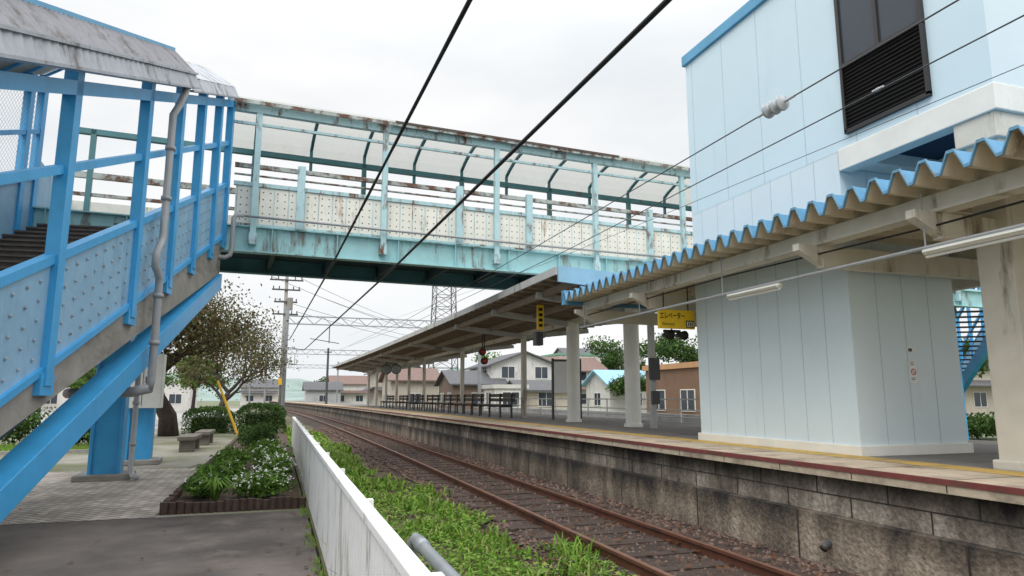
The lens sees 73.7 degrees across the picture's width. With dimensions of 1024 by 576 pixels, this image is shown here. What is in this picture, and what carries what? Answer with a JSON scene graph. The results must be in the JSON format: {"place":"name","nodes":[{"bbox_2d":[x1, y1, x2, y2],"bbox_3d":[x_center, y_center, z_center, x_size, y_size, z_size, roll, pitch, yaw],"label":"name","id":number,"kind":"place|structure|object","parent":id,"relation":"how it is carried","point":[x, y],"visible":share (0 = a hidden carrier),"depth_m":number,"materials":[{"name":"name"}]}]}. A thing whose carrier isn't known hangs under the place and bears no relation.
{"place":"outdoors","nodes":[
{"label":"outdoors","id":0,"kind":"place"},
{"bbox_2d":[0,442,88,450],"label":"lawn grass","id":1,"kind":"structure","parent":0,"point":[85,445],"depth_m":20.79,"materials":[{"name":"green plant"}]},
{"bbox_2d":[0,468,195,524],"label":"brick pavement","id":2,"kind":"structure","parent":0,"point":[60,496],"depth_m":11.02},
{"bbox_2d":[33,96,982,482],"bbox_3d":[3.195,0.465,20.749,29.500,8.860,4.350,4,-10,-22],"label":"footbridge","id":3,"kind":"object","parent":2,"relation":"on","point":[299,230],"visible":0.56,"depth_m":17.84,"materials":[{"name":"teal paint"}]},
{"bbox_2d":[129,354,166,407],"bbox_3d":[-8.938,2.263,16.621,0.820,1.300,0.460,3,-10,-18],"label":"electric cabinet","id":4,"kind":"object","parent":3,"relation":"attached to","point":[154,398],"visible":0.47,"depth_m":16.49,"materials":[{"name":"white metal"}]},
{"bbox_2d":[25,409,238,429],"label":"road","id":5,"kind":"structure","parent":0,"point":[179,415],"depth_m":55.35,"materials":[{"name":"grey asphalt"}]},
{"bbox_2d":[0,406,304,524],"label":"plaza pavement","id":6,"kind":"structure","parent":0,"point":[166,449],"depth_m":18.78,"materials":[{"name":"concrete"}]},
{"bbox_2d":[1,406,56,445],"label":"plaza shrub","id":7,"kind":"object","parent":6,"relation":"on","point":[19,431],"visible":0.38,"depth_m":22.45,"materials":[{"name":"green plant"}]},
{"bbox_2d":[0,449,88,454],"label":"kerb","id":8,"kind":"object","parent":6,"relation":"on","point":[68,452],"depth_m":19.79,"materials":[{"name":"concrete"}]},
{"bbox_2d":[177,433,202,451],"bbox_3d":[-9.934,4.769,21.063,0.500,0.460,2.000,3,-10,-18],"label":"stone bench","id":9,"kind":"object","parent":6,"relation":"on","point":[189,442],"visible":1,"depth_m":20.27,"materials":[{"name":"grey stone"}]},
{"bbox_2d":[194,429,215,445],"bbox_3d":[-10.754,5.227,23.916,0.500,0.460,2.000,3,-10,-18],"label":"stone bench","id":10,"kind":"object","parent":6,"relation":"on","point":[206,438],"visible":0.83,"depth_m":23.16,"materials":[{"name":"grey stone"}]},
{"bbox_2d":[180,405,235,433],"bbox_3d":[-14.156,6.150,32.113,2.387,1.278,3.290,3,-10,-18],"label":"hedge","id":11,"kind":"object","parent":6,"relation":"on","point":[209,419],"visible":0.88,"depth_m":30.88,"materials":[{"name":"green plant"}]},
{"bbox_2d":[203,341,237,435],"bbox_3d":[-13.038,2.443,29.052,3.213,7.623,0.102,1,-9,-7],"label":"guy wire cover","id":12,"kind":"object","parent":6,"relation":"on","point":[227,406],"visible":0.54,"depth_m":28.75,"materials":[{"name":"yellow plastic"}]},
{"bbox_2d":[156,277,288,436],"bbox_3d":[-14.217,2.443,28.004,8.869,7.398,9.404,-1,-9,5],"label":"cherry tree","id":13,"kind":"object","parent":6,"relation":"on","point":[214,331],"visible":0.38,"depth_m":28.40,"materials":[{"name":"green plant"}]},
{"bbox_2d":[159,434,305,514],"bbox_3d":[-7.244,4.638,19.335,1.951,0.170,20.597,3,-10,-18],"label":"planter bed","id":14,"kind":"object","parent":6,"relation":"on","point":[178,501],"visible":0.42,"depth_m":9.90,"materials":[{"name":"soil"}]},
{"bbox_2d":[179,470,227,498],"bbox_3d":[-4.777,3.045,10.588,0.726,0.474,0.875,3,-10,-18],"label":"flowering shrub","id":15,"kind":"object","parent":14,"relation":"on","point":[203,493],"visible":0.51,"depth_m":10.45,"materials":[{"name":"green plant"}]},
{"bbox_2d":[184,464,233,475],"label":"strap leaf plant","id":16,"kind":"object","parent":14,"relation":"on","point":[208,469],"visible":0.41,"depth_m":11.49,"materials":[{"name":"green plant"}]},
{"bbox_2d":[182,474,243,501],"bbox_3d":[-4.392,2.966,10.092,0.908,0.402,0.857,3,-10,-18],"label":"strap leaf plant","id":17,"kind":"object","parent":14,"relation":"on","point":[214,486],"visible":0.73,"depth_m":10.03,"materials":[{"name":"green plant"}]},
{"bbox_2d":[196,457,250,483],"bbox_3d":[-5.121,3.277,12.113,0.922,0.568,1.116,3,-10,-18],"label":"flowering shrub","id":18,"kind":"object","parent":14,"relation":"on","point":[238,466],"visible":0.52,"depth_m":12.07,"materials":[{"name":"green plant"}]},
{"bbox_2d":[209,445,255,465],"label":"flowering shrub","id":19,"kind":"object","parent":14,"relation":"on","point":[233,452],"visible":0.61,"depth_m":14.24,"materials":[{"name":"green plant"}]},
{"bbox_2d":[234,424,261,447],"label":"clipped bush","id":20,"kind":"object","parent":14,"relation":"on","point":[243,430],"visible":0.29,"depth_m":20.81,"materials":[{"name":"green plant"}]},
{"bbox_2d":[226,466,296,498],"bbox_3d":[-3.864,3.028,10.560,1.034,0.548,1.008,3,-10,-18],"label":"flowering shrub","id":21,"kind":"object","parent":14,"relation":"on","point":[259,484],"visible":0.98,"depth_m":10.42,"materials":[{"name":"green plant"}]},
{"bbox_2d":[242,422,284,453],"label":"clipped bush","id":22,"kind":"object","parent":14,"relation":"on","point":[256,433],"visible":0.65,"depth_m":17.83,"materials":[{"name":"green plant"}]},
{"bbox_2d":[247,437,283,464],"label":"flowering shrub","id":23,"kind":"object","parent":14,"relation":"on","point":[266,442],"visible":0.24,"depth_m":15.71,"materials":[{"name":"green plant"}]},
{"bbox_2d":[250,438,294,470],"bbox_3d":[-4.854,3.410,13.760,0.816,0.755,1.537,5,-11,-30],"label":"flowering shrub","id":24,"kind":"object","parent":14,"relation":"on","point":[268,451],"visible":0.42,"depth_m":13.61,"materials":[{"name":"green plant"}]},
{"bbox_2d":[257,450,296,487],"bbox_3d":[-4.104,3.161,11.884,0.680,0.655,1.133,3,-10,-18],"label":"flowering shrub","id":25,"kind":"object","parent":14,"relation":"on","point":[279,462],"visible":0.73,"depth_m":11.72,"materials":[{"name":"green plant"}]},
{"bbox_2d":[167,315,307,415],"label":"cherry tree","id":26,"kind":"object","parent":6,"relation":"on","point":[258,357],"visible":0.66,"depth_m":44.66,"materials":[{"name":"green plant"}]},
{"bbox_2d":[234,402,286,433],"bbox_3d":[-11.848,6.117,32.375,2.363,1.430,4.299,3,-10,-18],"label":"hedge","id":27,"kind":"object","parent":6,"relation":"on","point":[273,417],"visible":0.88,"depth_m":30.71,"materials":[{"name":"green plant"}]},
{"bbox_2d":[7,445,868,575],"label":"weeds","id":28,"kind":"object","parent":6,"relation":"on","point":[618,539],"visible":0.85,"depth_m":7.96,"materials":[{"name":"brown plant"}]},
{"bbox_2d":[0,510,320,575],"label":"asphalt path","id":29,"kind":"structure","parent":0,"point":[196,545],"depth_m":7.36,"materials":[{"name":"grey asphalt"}]},
{"bbox_2d":[0,0,239,522],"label":"footbridge staircase","id":30,"kind":"structure","parent":29,"relation":"on","point":[77,302],"depth_m":8.68,"materials":[{"name":"blue metal"}]},
{"bbox_2d":[298,493,325,575],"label":"fence foot grass","id":31,"kind":"structure","parent":29,"relation":"on","point":[314,543],"depth_m":7.56,"materials":[{"name":"green plant"}]},
{"bbox_2d":[167,368,468,400],"bbox_3d":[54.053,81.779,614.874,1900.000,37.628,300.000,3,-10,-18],"label":"hills","id":32,"kind":"structure","parent":0,"point":[294,391],"depth_m":445.01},
{"bbox_2d":[328,375,366,403],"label":"house","id":33,"kind":"structure","parent":0,"point":[353,387],"depth_m":130.49,"materials":[{"name":"white paint"}]},
{"bbox_2d":[257,408,522,575],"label":"verge ground","id":34,"kind":"structure","parent":0,"point":[289,420],"depth_m":10.07,"materials":[{"name":"soil"}]},
{"bbox_2d":[270,276,303,413],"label":"utility pole","id":35,"kind":"object","parent":34,"relation":"on","point":[287,301],"visible":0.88,"depth_m":55.24,"materials":[{"name":"concrete"}]},
{"bbox_2d":[248,362,338,402],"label":"catenary gantry","id":36,"kind":"object","parent":34,"relation":"on","point":[305,367],"visible":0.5,"depth_m":119.78,"materials":[{"name":"metal"}]},
{"bbox_2d":[263,346,366,411],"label":"catenary gantry","id":37,"kind":"object","parent":34,"relation":"on","point":[264,398],"visible":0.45,"depth_m":81.19,"materials":[{"name":"metal"}]},
{"bbox_2d":[292,417,444,575],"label":"trackside fence","id":38,"kind":"object","parent":34,"relation":"on","point":[357,534],"visible":0.96,"depth_m":4.89,"materials":[{"name":"white concrete"}]},
{"bbox_2d":[280,306,480,421],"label":"catenary gantry","id":39,"kind":"object","parent":34,"relation":"on","point":[287,316],"visible":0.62,"depth_m":48.46,"materials":[{"name":"metal"}]},
{"bbox_2d":[286,0,472,339],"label":"overhead cable","id":40,"kind":"object","parent":39,"relation":"hanging from","point":[449,40],"visible":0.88,"depth_m":7.23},
{"bbox_2d":[288,0,671,349],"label":"overhead cable","id":41,"kind":"object","parent":39,"relation":"hanging from","point":[637,29],"visible":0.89,"depth_m":7.35,"materials":[{"name":"black rubber"}]},
{"bbox_2d":[338,0,958,350],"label":"overhead wire","id":42,"kind":"object","parent":39,"relation":"hanging from","point":[933,14],"visible":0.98,"depth_m":7.10,"materials":[{"name":"grey metal"}]},
{"bbox_2d":[757,94,795,118],"bbox_3d":[2.551,-1.755,6.609,0.156,0.156,0.520,3,-10,-18],"label":"insulator","id":43,"kind":"object","parent":42,"relation":"attached to","point":[776,106],"visible":1,"depth_m":6.58,"materials":[{"name":"ceramic"}]},
{"bbox_2d":[351,65,1022,334],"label":"overhead wire","id":44,"kind":"object","parent":39,"relation":"attached to","point":[778,166],"visible":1,"depth_m":8.20,"materials":[{"name":"grey metal"}]},
{"bbox_2d":[351,15,1023,345],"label":"overhead wire","id":45,"kind":"object","parent":39,"relation":"attached to","point":[777,141],"visible":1,"depth_m":7.20,"materials":[{"name":"grey metal"}]},
{"bbox_2d":[407,533,460,575],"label":"pipe rail","id":46,"kind":"object","parent":34,"relation":"on","point":[432,556],"visible":0.86,"depth_m":3.67,"materials":[{"name":"metal"}]},
{"bbox_2d":[281,424,637,575],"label":"trackside weeds","id":47,"kind":"object","parent":34,"relation":"on","point":[348,461],"visible":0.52,"depth_m":8.36,"materials":[{"name":"green plant"}]},
{"bbox_2d":[361,366,421,404],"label":"house","id":48,"kind":"structure","parent":0,"point":[372,388],"depth_m":86.91,"materials":[{"name":"beige paint"}]},
{"bbox_2d":[0,0,980,381],"label":"sky","id":49,"kind":"structure","parent":0,"point":[507,64],"materials":[{"name":"white"}]},
{"bbox_2d":[481,384,528,410],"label":"house","id":50,"kind":"structure","parent":0,"point":[515,389],"depth_m":52.70,"materials":[{"name":"white paint"}]},
{"bbox_2d":[502,392,519,406],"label":"window","id":51,"kind":"structure","parent":50,"relation":"in","point":[517,394],"depth_m":52.66,"materials":[{"name":"white glass"}]},
{"bbox_2d":[464,351,550,380],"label":"house","id":52,"kind":"structure","parent":0,"point":[507,367],"depth_m":67.64,"materials":[{"name":"white paint"}]},
{"bbox_2d":[501,366,514,378],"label":"window","id":53,"kind":"structure","parent":52,"relation":"in","point":[506,371],"depth_m":66.94,"materials":[{"name":"white paint"}]},
{"bbox_2d":[535,367,547,378],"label":"window","id":54,"kind":"structure","parent":52,"relation":"in","point":[540,372],"depth_m":68.05,"materials":[{"name":"grey glass"}]},
{"bbox_2d":[506,380,566,408],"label":"house","id":55,"kind":"structure","parent":0,"point":[539,389],"depth_m":55.21,"materials":[{"name":"beige paint"}]},
{"bbox_2d":[538,392,551,406],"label":"window","id":56,"kind":"structure","parent":55,"relation":"in","point":[546,402],"depth_m":55.06,"materials":[{"name":"white glass"}]},
{"bbox_2d":[286,409,858,575],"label":"track bed","id":57,"kind":"object","parent":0,"point":[318,425],"visible":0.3,"depth_m":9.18,"materials":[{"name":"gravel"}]},
{"bbox_2d":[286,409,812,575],"bbox_3d":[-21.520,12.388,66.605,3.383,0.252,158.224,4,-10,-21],"label":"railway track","id":58,"kind":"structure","parent":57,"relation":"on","point":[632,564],"depth_m":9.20,"materials":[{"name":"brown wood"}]},
{"bbox_2d":[542,357,608,409],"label":"house","id":59,"kind":"structure","parent":0,"point":[588,365],"depth_m":77.75,"materials":[{"name":"white paint"}]},
{"bbox_2d":[553,348,623,353],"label":"house","id":60,"kind":"structure","parent":0,"point":[564,350],"depth_m":118.76,"materials":[{"name":"grey paint"}]},
{"bbox_2d":[540,353,642,369],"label":"building","id":61,"kind":"structure","parent":0,"point":[585,355],"depth_m":95.69,"materials":[{"name":"white paint"}]},
{"bbox_2d":[197,401,996,573],"bbox_3d":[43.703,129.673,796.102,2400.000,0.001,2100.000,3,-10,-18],"label":"ground","id":62,"kind":"structure","parent":0,"point":[237,403],"depth_m":31.27,"materials":[{"name":"soil"}]},
{"bbox_2d":[67,367,96,387],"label":"leafy tree","id":63,"kind":"object","parent":62,"relation":"on","point":[74,385],"visible":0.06,"depth_m":59.65,"materials":[{"name":"green plant"}]},
{"bbox_2d":[75,365,96,385],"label":"leafy tree","id":64,"kind":"object","parent":62,"relation":"on","point":[89,376],"visible":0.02,"depth_m":45.59,"materials":[{"name":"green plant"}]},
{"bbox_2d":[41,380,197,411],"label":"building","id":65,"kind":"structure","parent":62,"relation":"on","point":[178,399],"depth_m":81.40,"materials":[{"name":"white paint"}]},
{"bbox_2d":[169,394,181,403],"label":"window","id":66,"kind":"structure","parent":65,"relation":"in","point":[173,398],"depth_m":81.40,"materials":[{"name":"white paint"}]},
{"bbox_2d":[169,355,227,408],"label":"leafy tree","id":67,"kind":"object","parent":62,"relation":"on","point":[191,386],"visible":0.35,"depth_m":76.58,"materials":[{"name":"green plant"}]},
{"bbox_2d":[238,379,278,405],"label":"house","id":68,"kind":"structure","parent":62,"relation":"on","point":[271,392],"depth_m":135.67,"materials":[{"name":"white paint"}]},
{"bbox_2d":[302,382,343,402],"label":"house","id":69,"kind":"structure","parent":62,"relation":"on","point":[314,391],"depth_m":121.59,"materials":[{"name":"grey paint"}]},
{"bbox_2d":[378,368,439,407],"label":"house","id":70,"kind":"structure","parent":62,"relation":"on","point":[432,374],"depth_m":71.10,"materials":[{"name":"beige paint"}]},
{"bbox_2d":[428,286,457,392],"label":"lattice tower","id":71,"kind":"structure","parent":62,"relation":"on","point":[437,318],"depth_m":153.41,"materials":[{"name":"grey metal"}]},
{"bbox_2d":[434,370,507,409],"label":"house","id":72,"kind":"structure","parent":62,"relation":"on","point":[447,382],"depth_m":65.45,"materials":[{"name":"tile"}]},
{"bbox_2d":[491,407,700,422],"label":"boundary wall","id":73,"kind":"structure","parent":62,"relation":"on","point":[687,420],"depth_m":29.56,"materials":[{"name":"grey paint"}]},
{"bbox_2d":[582,335,647,369],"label":"leafy tree","id":74,"kind":"object","parent":62,"relation":"on","point":[610,361],"visible":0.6,"depth_m":83.71,"materials":[{"name":"green plant"}]},
{"bbox_2d":[605,373,645,395],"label":"leafy tree","id":75,"kind":"object","parent":62,"relation":"on","point":[617,386],"visible":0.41,"depth_m":59.47,"materials":[{"name":"green plant"}]},
{"bbox_2d":[269,401,1023,575],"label":"railway platform","id":76,"kind":"structure","parent":62,"relation":"on","point":[958,514],"depth_m":7.95,"materials":[{"name":"concrete"}]},
{"bbox_2d":[325,348,331,403],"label":"utility pole","id":77,"kind":"object","parent":76,"relation":"on","point":[326,388],"visible":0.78,"depth_m":74.79,"materials":[{"name":"grey concrete"}]},
{"bbox_2d":[405,395,423,410],"bbox_3d":[-5.479,6.402,38.153,0.530,0.840,3.000,3,-10,-18],"label":"platform bench","id":78,"kind":"object","parent":76,"relation":"on","point":[413,403],"visible":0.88,"depth_m":38.04,"materials":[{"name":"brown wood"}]},
{"bbox_2d":[418,395,439,411],"bbox_3d":[-4.250,5.866,34.811,0.530,0.840,3.000,3,-10,-18],"label":"platform bench","id":79,"kind":"object","parent":76,"relation":"on","point":[437,399],"visible":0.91,"depth_m":34.68,"materials":[{"name":"brown wood"}]},
{"bbox_2d":[435,394,459,413],"bbox_3d":[-3.031,5.329,31.466,0.530,0.840,3.000,3,-10,-18],"label":"platform bench","id":80,"kind":"object","parent":76,"relation":"on","point":[450,399],"visible":0.91,"depth_m":31.40,"materials":[{"name":"brown wood"}]},
{"bbox_2d":[453,394,483,415],"bbox_3d":[-1.822,4.791,28.118,0.530,0.840,3.000,3,-10,-18],"label":"platform bench","id":81,"kind":"object","parent":76,"relation":"on","point":[472,404],"visible":0.91,"depth_m":28.00,"materials":[{"name":"brown wood"}]},
{"bbox_2d":[331,266,656,426],"bbox_3d":[-4.666,5.026,37.743,5.865,3.440,49.045,3,-10,-20],"label":"platform canopy","id":82,"kind":"object","parent":76,"relation":"on","point":[506,319],"visible":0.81,"depth_m":21.10,"materials":[{"name":"beige metal"}]},
{"bbox_2d":[533,332,542,345],"bbox_3d":[0.685,1.337,17.952,0.200,0.350,0.260,3,-10,-18],"label":"monitor box","id":83,"kind":"object","parent":82,"relation":"hanging from","point":[537,338],"visible":1,"depth_m":17.84,"materials":[{"name":"grey metal"}]},
{"bbox_2d":[537,305,543,329],"bbox_3d":[0.741,0.768,17.877,0.180,0.650,0.067,3,-10,-18],"label":"hanging sign","id":84,"kind":"object","parent":82,"relation":"hanging from","point":[540,317],"visible":1,"depth_m":17.85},
{"bbox_2d":[477,393,514,417],"bbox_3d":[-0.621,4.253,24.766,0.530,0.840,3.000,3,-10,-18],"label":"platform bench","id":85,"kind":"object","parent":76,"relation":"on","point":[511,399],"visible":0.91,"depth_m":24.49,"materials":[{"name":"brown wood"}]},
{"bbox_2d":[551,358,581,419],"bbox_3d":[1.763,3.253,22.002,1.020,1.950,0.100,3,-10,-18],"label":"notice board","id":86,"kind":"object","parent":76,"relation":"on","point":[559,375],"visible":0.71,"depth_m":21.96,"materials":[{"name":"grey metal"}]},
{"bbox_2d":[473,398,700,422],"bbox_3d":[1.751,4.805,27.630,0.099,0.670,24.052,3,-10,-19],"label":"platform railing","id":87,"kind":"object","parent":76,"relation":"on","point":[588,407],"visible":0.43,"depth_m":23.93,"materials":[{"name":"grey metal"}]},
{"bbox_2d":[647,325,659,428],"bbox_3d":[3.252,1.894,15.743,0.240,2.650,0.210,3,-10,-18],"label":"equipment post","id":88,"kind":"object","parent":76,"relation":"on","point":[654,375],"visible":0.88,"depth_m":15.65,"materials":[{"name":"grey metal"}]},
{"bbox_2d":[562,125,1023,326],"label":"platform canopy","id":89,"kind":"object","parent":76,"relation":"on","point":[955,184],"visible":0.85,"depth_m":8.06,"materials":[{"name":"beige metal"}]},
{"bbox_2d":[662,329,688,339],"bbox_3d":[2.815,0.606,11.902,0.440,0.624,0.261,3,-10,-18],"label":"loudspeaker","id":90,"kind":"object","parent":89,"relation":"attached to","point":[671,334],"visible":0.94,"depth_m":11.79,"materials":[{"name":"grey metal"}]},
{"bbox_2d":[657,288,694,329],"bbox_3d":[2.813,0.331,11.715,0.700,0.740,0.071,3,-10,-18],"label":"hanging sign","id":91,"kind":"object","parent":89,"relation":"hanging from","point":[675,319],"visible":0.97,"depth_m":11.66,"materials":[{"name":"yellow metal"}]},
{"bbox_2d":[580,193,1023,328],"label":"conduit pipe","id":92,"kind":"object","parent":89,"relation":"attached to","point":[925,246],"visible":0.96,"depth_m":7.58,"materials":[{"name":"grey plastic"}]},
{"bbox_2d":[726,283,782,300],"bbox_3d":[3.156,0.059,8.931,0.120,0.085,1.040,3,-10,-18],"label":"strip lamp","id":93,"kind":"object","parent":92,"relation":"attached to","point":[757,291],"visible":1,"depth_m":8.85,"materials":[{"name":"white paint"}]},
{"bbox_2d":[922,227,1023,257],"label":"strip lamp","id":94,"kind":"object","parent":92,"relation":"attached to","point":[996,238],"visible":1,"depth_m":6.05,"materials":[{"name":"white paint"}]},
{"bbox_2d":[588,200,1023,314],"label":"canopy cable","id":95,"kind":"object","parent":89,"relation":"attached to","point":[972,215],"visible":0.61,"depth_m":7.57,"materials":[{"name":"grey metal"}]},
{"bbox_2d":[681,0,1023,471],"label":"elevator tower","id":96,"kind":"structure","parent":76,"relation":"on","point":[818,363],"depth_m":8.77,"materials":[{"name":"blue paint"}]},
{"bbox_2d":[833,0,924,68],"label":"window","id":97,"kind":"structure","parent":96,"relation":"in","point":[861,25],"depth_m":8.36,"materials":[{"name":"grey glass"}]},
{"bbox_2d":[908,361,917,382],"bbox_3d":[5.054,1.057,8.604,0.110,0.280,0.021,3,-10,-18],"label":"notice sign","id":98,"kind":"object","parent":96,"relation":"attached to","point":[912,371],"depth_m":8.60,"materials":[{"name":"grey metal"}]},
{"bbox_2d":[641,329,697,363],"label":"leafy tree","id":99,"kind":"object","parent":62,"relation":"on","point":[672,348],"visible":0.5,"depth_m":64.51,"materials":[{"name":"green plant"}]},
{"bbox_2d":[954,287,987,439],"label":"staircase","id":100,"kind":"structure","parent":62,"relation":"on","point":[972,361],"depth_m":28.38,"materials":[{"name":"blue metal"}]},
{"bbox_2d":[957,338,989,377],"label":"leafy tree","id":101,"kind":"object","parent":62,"relation":"on","point":[986,365],"visible":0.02,"depth_m":46.78,"materials":[{"name":"green plant"}]},
{"bbox_2d":[966,411,996,438],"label":"roadside hedge","id":102,"kind":"object","parent":62,"relation":"on","point":[980,425],"visible":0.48,"depth_m":29.95,"materials":[{"name":"green plant"}]},
{"bbox_2d":[582,370,646,412],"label":"house","id":103,"kind":"structure","parent":0,"point":[594,382],"depth_m":62.64,"materials":[{"name":"white paint"}]},
{"bbox_2d":[642,361,700,414],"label":"building","id":104,"kind":"structure","parent":0,"point":[678,381],"depth_m":38.05,"materials":[{"name":"brown paint"}]},
{"bbox_2d":[656,390,665,410],"bbox_3d":[8.585,6.549,39.850,0.060,1.200,1.400,3,-10,-18],"label":"window","id":105,"kind":"structure","parent":104,"relation":"in","point":[662,405],"depth_m":39.51,"materials":[{"name":"white paint"}]},
{"bbox_2d":[680,389,695,411],"bbox_3d":[9.547,6.099,37.044,0.060,1.200,1.400,3,-10,-18],"label":"window","id":106,"kind":"structure","parent":104,"relation":"in","point":[684,393],"depth_m":37.00,"materials":[{"name":"white glass"}]},
{"bbox_2d":[964,364,994,418],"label":"house","id":107,"kind":"structure","parent":0,"point":[978,395],"depth_m":53.37,"materials":[{"name":"beige paint"}]},
{"bbox_2d":[973,392,987,406],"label":"window","id":108,"kind":"structure","parent":107,"relation":"in","point":[979,398],"depth_m":53.36,"materials":[{"name":"grey glass"}]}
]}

